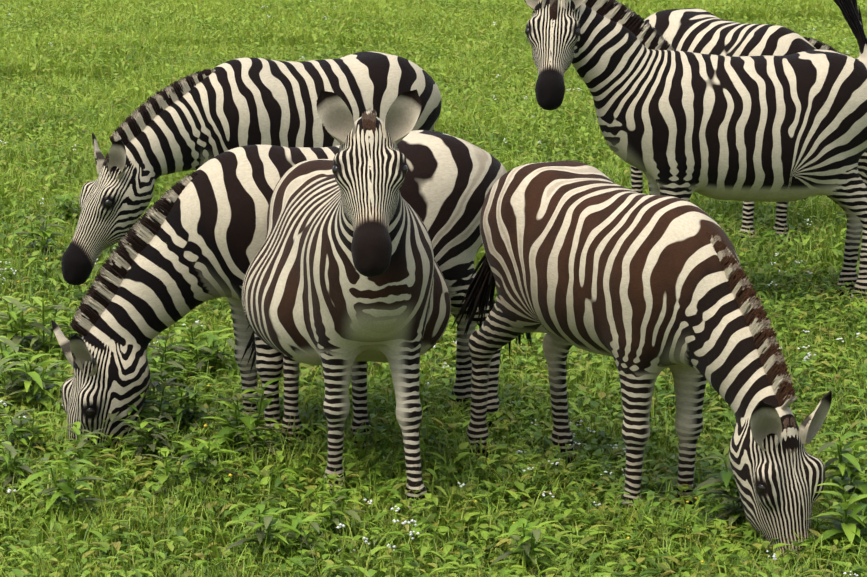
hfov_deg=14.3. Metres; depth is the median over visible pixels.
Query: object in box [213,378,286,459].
herb
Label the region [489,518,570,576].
herb
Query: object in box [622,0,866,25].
grass
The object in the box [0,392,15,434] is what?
herb
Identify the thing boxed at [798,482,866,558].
herb
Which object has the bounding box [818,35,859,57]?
grass
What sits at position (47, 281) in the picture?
grass
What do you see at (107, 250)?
herb
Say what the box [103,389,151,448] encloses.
herb
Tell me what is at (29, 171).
grass
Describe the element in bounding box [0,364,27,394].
herb
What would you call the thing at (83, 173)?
grass
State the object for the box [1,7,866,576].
flowers
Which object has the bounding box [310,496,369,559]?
herb
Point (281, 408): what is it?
herb
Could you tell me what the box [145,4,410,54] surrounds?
grass
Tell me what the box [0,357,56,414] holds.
herb
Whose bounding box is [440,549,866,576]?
grass
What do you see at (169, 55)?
grass
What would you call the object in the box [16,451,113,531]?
herb
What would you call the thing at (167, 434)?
herb
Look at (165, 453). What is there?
herb
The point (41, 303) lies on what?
herb
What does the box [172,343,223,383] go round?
herb
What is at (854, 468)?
herb
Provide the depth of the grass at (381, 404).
13.93 m
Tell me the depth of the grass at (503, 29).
27.97 m
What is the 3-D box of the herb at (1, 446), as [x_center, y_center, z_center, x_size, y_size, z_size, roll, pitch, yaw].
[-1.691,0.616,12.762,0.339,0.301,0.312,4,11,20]
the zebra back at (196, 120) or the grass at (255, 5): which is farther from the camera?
the grass at (255, 5)
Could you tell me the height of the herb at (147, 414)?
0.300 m
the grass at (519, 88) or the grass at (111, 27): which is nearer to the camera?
the grass at (519, 88)
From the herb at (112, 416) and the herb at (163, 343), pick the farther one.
the herb at (163, 343)
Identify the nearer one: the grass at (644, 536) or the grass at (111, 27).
the grass at (644, 536)
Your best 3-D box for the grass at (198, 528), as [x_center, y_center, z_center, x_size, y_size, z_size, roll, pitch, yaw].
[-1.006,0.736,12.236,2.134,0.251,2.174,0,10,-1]
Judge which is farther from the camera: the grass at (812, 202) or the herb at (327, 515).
the grass at (812, 202)
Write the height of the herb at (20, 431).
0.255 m
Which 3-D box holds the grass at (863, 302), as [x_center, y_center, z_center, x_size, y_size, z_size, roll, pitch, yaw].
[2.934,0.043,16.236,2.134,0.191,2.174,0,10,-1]
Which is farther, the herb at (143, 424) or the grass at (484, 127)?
the grass at (484, 127)
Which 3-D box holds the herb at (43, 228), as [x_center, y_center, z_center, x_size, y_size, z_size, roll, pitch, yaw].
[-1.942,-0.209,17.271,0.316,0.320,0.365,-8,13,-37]
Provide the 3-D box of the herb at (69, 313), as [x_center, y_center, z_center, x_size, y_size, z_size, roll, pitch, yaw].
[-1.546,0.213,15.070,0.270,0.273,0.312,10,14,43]
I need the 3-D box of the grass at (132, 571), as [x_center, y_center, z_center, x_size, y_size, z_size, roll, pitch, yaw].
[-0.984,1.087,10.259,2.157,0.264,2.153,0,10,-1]
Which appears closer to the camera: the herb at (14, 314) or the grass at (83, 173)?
the herb at (14, 314)
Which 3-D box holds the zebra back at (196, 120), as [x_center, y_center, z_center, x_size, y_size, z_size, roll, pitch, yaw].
[-0.783,-0.481,16.319,2.149,1.227,0.533,-7,12,-32]
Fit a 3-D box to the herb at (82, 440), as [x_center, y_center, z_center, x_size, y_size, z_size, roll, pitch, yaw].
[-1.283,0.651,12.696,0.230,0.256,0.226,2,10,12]
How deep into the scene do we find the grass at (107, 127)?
22.14 m
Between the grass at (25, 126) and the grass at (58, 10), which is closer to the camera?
the grass at (25, 126)
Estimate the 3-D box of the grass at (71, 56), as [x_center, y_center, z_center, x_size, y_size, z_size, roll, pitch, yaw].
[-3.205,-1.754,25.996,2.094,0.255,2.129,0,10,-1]
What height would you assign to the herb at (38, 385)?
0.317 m
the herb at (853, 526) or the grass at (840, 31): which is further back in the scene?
the grass at (840, 31)
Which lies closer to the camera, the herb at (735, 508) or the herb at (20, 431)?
the herb at (735, 508)
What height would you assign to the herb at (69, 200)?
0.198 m
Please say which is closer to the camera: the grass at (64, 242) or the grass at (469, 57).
the grass at (64, 242)
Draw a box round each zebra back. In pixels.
[61,51,441,312]
[524,0,866,309]
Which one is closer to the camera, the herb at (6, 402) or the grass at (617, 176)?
the herb at (6, 402)
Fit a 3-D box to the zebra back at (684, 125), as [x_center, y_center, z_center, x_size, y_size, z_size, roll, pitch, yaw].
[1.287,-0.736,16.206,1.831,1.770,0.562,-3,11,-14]
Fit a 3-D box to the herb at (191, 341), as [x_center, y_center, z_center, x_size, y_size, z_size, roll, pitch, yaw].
[-0.992,0.276,14.670,0.334,0.291,0.327,5,12,27]
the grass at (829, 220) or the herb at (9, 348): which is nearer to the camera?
the herb at (9, 348)
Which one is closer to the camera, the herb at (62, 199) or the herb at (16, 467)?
the herb at (16, 467)
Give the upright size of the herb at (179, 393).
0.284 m
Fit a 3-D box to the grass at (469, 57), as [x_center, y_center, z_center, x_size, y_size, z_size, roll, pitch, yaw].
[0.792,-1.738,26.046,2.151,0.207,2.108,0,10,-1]
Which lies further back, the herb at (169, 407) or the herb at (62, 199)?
the herb at (62, 199)
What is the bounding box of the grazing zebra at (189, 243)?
[51,130,532,456]
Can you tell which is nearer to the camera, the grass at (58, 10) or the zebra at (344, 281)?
the zebra at (344, 281)
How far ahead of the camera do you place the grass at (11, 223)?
18.40 m
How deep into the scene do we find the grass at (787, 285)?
16.09 m
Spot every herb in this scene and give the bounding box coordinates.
[0,296,50,362]
[0,336,41,399]
[0,352,71,423]
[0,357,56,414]
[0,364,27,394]
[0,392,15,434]
[0,409,61,467]
[0,422,7,468]
[0,441,38,502]
[4,214,71,267]
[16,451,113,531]
[18,297,76,369]
[31,362,72,404]
[48,193,79,225]
[48,307,81,362]
[51,191,79,218]
[52,427,106,482]
[60,421,107,476]
[96,244,117,265]
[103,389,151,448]
[121,414,180,484]
[122,421,172,475]
[123,383,171,453]
[129,421,179,468]
[138,371,196,431]
[144,448,197,499]
[146,365,190,409]
[147,328,185,369]
[147,350,185,395]
[148,339,196,388]
[148,391,183,441]
[160,385,223,449]
[160,388,211,445]
[161,435,245,505]
[163,320,234,379]
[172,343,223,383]
[189,333,237,384]
[204,401,280,465]
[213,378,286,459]
[222,504,304,576]
[231,425,280,472]
[243,392,303,430]
[272,514,336,568]
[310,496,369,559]
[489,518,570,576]
[692,450,759,534]
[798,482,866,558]
[811,432,866,515]
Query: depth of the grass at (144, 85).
24.15 m
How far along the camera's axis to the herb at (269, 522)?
11.51 m
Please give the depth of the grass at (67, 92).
24.09 m
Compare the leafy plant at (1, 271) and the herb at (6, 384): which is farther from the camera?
the leafy plant at (1, 271)
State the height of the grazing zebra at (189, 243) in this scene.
1.255 m
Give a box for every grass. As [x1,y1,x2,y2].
[0,0,176,27]
[0,13,167,53]
[0,28,151,87]
[0,70,128,118]
[0,102,110,160]
[0,133,89,213]
[0,186,60,267]
[0,234,438,353]
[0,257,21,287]
[0,320,445,461]
[0,413,449,576]
[0,540,456,576]
[3,188,168,266]
[41,141,195,205]
[78,96,147,161]
[104,60,219,113]
[131,38,411,76]
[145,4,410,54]
[160,0,409,22]
[396,0,642,22]
[397,8,650,55]
[402,36,581,83]
[419,328,866,464]
[420,419,866,576]
[425,66,594,119]
[428,250,866,360]
[434,96,621,163]
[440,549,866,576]
[474,193,828,278]
[478,138,774,211]
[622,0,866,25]
[715,13,866,49]
[773,195,861,279]
[787,195,839,211]
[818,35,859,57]
[818,251,866,330]
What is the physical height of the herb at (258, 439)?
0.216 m
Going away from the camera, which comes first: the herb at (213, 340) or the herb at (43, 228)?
the herb at (213, 340)
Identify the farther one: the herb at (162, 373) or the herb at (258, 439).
the herb at (162, 373)
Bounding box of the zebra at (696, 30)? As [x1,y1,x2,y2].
[631,8,866,254]
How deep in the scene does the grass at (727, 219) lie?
17.87 m
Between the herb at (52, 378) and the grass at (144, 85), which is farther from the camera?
the grass at (144, 85)
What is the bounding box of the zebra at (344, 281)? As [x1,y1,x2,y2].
[240,89,450,532]
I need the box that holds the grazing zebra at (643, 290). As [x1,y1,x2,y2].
[451,161,831,564]
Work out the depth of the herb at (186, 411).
13.37 m
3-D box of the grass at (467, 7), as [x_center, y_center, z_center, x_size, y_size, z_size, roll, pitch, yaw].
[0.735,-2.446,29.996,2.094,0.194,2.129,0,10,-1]
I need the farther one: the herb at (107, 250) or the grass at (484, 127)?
the grass at (484, 127)
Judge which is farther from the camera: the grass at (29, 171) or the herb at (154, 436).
the grass at (29, 171)
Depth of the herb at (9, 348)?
14.16 m
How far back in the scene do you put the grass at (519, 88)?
24.14 m
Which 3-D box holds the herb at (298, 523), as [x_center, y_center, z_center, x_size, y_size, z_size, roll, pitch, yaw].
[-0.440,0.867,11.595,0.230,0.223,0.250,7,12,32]
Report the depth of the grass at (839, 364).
14.03 m

